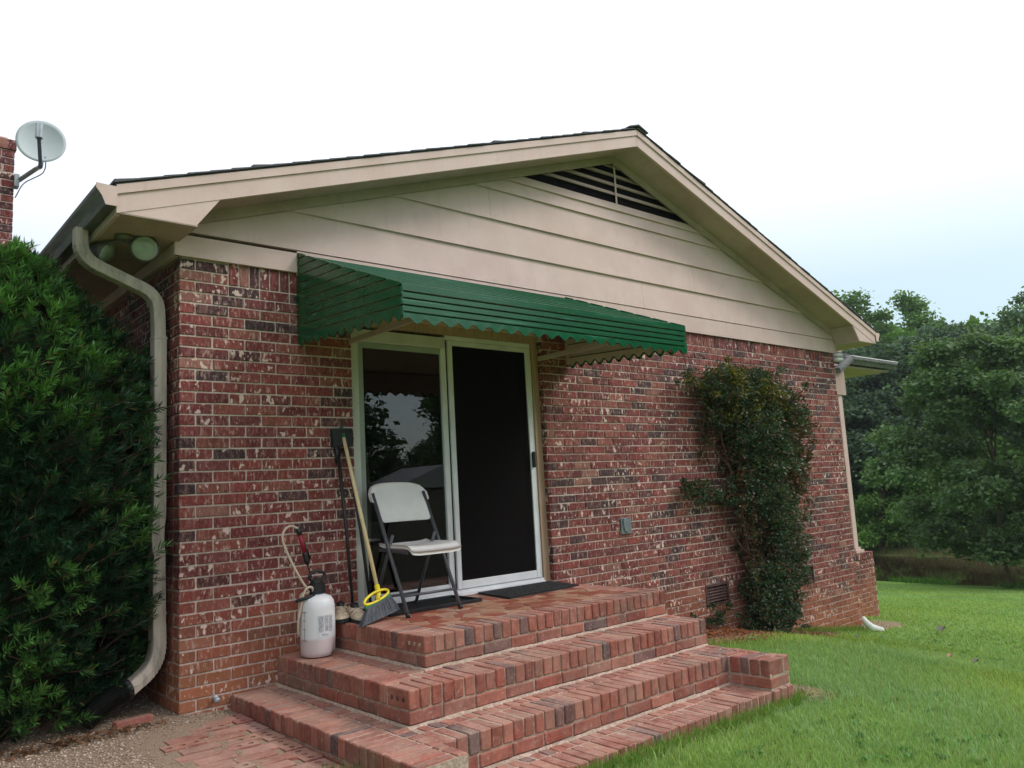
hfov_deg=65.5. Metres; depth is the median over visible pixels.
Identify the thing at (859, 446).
broadleaf tree
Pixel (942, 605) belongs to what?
grass
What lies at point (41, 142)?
satellite dish
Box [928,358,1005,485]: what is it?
broadleaf tree
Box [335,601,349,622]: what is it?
work shoe
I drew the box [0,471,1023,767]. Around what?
ground
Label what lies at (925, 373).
broadleaf tree
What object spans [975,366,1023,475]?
broadleaf tree
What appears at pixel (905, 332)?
broadleaf tree
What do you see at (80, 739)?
leaf litter
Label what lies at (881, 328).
broadleaf tree
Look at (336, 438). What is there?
dustpan
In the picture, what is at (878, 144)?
sky
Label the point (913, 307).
broadleaf tree
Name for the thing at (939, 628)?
fallen leaf
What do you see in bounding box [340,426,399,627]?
broom
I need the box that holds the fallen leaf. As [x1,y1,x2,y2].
[936,625,945,631]
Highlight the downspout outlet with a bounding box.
[861,616,884,631]
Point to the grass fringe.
(759, 710)
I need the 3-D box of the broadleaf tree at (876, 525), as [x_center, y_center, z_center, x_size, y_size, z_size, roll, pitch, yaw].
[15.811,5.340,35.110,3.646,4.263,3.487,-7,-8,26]
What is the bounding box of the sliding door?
[351,316,550,608]
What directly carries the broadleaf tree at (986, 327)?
on the ground at (142, 745)
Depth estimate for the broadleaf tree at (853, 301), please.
50.93 m
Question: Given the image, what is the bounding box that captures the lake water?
[872,555,1023,586]
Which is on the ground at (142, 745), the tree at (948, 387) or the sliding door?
the tree at (948, 387)
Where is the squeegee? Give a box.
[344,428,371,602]
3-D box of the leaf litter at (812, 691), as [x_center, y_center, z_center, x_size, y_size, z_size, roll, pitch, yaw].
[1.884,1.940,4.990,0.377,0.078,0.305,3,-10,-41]
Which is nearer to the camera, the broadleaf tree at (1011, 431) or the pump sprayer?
the pump sprayer
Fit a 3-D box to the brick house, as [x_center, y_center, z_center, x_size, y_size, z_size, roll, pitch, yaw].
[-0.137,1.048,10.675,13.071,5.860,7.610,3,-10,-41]
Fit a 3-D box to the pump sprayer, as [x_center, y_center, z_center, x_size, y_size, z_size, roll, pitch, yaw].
[-1.202,1.235,4.791,0.296,0.782,0.212,13,-18,-64]
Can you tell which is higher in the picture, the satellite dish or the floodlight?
the satellite dish
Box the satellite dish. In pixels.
[13,120,66,197]
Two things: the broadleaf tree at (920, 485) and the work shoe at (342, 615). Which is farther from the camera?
the broadleaf tree at (920, 485)
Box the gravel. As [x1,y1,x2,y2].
[0,699,298,767]
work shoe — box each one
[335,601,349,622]
[346,602,363,623]
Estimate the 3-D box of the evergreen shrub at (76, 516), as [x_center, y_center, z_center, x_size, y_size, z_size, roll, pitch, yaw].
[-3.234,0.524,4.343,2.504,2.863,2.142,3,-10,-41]
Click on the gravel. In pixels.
(111, 743)
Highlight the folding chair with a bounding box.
[368,482,462,617]
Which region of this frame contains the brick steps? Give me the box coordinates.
[231,583,793,767]
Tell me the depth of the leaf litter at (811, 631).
8.48 m
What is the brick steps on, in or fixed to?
on the ground at (142, 745)
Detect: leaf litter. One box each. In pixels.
[0,718,170,762]
[705,626,834,644]
[766,629,842,634]
[794,686,838,699]
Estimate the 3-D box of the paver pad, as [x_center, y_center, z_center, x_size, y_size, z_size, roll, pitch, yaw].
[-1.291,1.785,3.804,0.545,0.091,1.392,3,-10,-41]
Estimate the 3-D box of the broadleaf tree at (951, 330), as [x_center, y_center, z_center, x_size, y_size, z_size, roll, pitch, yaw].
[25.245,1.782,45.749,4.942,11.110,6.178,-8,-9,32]
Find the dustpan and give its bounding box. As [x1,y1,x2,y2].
[330,428,353,602]
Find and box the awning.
[296,253,686,367]
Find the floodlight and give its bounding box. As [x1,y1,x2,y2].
[89,233,159,262]
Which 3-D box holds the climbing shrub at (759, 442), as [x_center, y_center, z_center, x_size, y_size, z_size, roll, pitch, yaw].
[2.590,1.124,8.155,2.529,2.959,0.532,3,-10,-41]
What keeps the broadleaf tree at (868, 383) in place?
on the ground at (142, 745)
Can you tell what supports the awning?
attached to the brick house
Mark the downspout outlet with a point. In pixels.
(870, 625)
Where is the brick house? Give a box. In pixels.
[0,124,897,729]
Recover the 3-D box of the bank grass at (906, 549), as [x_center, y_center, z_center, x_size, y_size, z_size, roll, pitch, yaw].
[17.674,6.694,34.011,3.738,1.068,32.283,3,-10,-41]
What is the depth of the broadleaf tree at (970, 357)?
37.65 m
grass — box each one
[557,625,1023,767]
[737,585,1023,672]
[865,527,988,556]
[876,575,1023,588]
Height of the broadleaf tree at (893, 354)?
9.867 m
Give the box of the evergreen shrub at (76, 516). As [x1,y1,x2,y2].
[0,234,175,743]
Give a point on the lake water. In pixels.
(959, 571)
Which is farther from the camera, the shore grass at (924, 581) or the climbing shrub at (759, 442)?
the shore grass at (924, 581)
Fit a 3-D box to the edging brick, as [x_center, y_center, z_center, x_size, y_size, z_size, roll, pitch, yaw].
[-2.050,1.835,4.305,0.063,0.059,0.204,-10,-10,40]
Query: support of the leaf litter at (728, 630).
on the ground at (142, 745)
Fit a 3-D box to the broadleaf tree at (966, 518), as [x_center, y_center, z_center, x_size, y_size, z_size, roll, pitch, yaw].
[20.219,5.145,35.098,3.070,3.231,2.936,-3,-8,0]
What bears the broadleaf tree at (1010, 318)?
on the ground at (142, 745)
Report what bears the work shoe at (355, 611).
on the brick steps
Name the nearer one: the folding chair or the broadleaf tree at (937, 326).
the folding chair
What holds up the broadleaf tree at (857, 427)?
on the ground at (142, 745)
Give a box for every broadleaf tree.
[831,287,900,335]
[841,341,916,515]
[841,346,918,521]
[844,379,878,471]
[846,333,952,441]
[851,320,913,474]
[851,327,935,495]
[851,367,933,525]
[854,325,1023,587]
[854,456,915,550]
[861,320,969,511]
[877,389,985,530]
[885,289,944,332]
[891,354,998,487]
[892,468,966,533]
[916,318,969,342]
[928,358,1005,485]
[941,311,1000,335]
[941,502,994,531]
[951,322,1000,341]
[953,350,1021,473]
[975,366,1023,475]
[978,286,1023,455]
[993,331,1023,448]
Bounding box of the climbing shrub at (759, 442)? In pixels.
[674,354,820,633]
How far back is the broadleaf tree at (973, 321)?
44.77 m
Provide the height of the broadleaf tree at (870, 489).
8.525 m
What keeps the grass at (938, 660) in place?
on the ground at (142, 745)
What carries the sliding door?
in the brick house
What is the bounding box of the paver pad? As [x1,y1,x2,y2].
[159,713,342,767]
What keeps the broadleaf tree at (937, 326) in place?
on the ground at (142, 745)
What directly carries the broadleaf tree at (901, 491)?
on the ground at (142, 745)
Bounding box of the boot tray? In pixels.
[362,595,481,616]
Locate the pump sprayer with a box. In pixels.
[281,525,334,657]
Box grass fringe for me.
[316,623,867,767]
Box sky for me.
[0,0,1023,326]
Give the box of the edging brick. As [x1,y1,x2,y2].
[112,713,152,729]

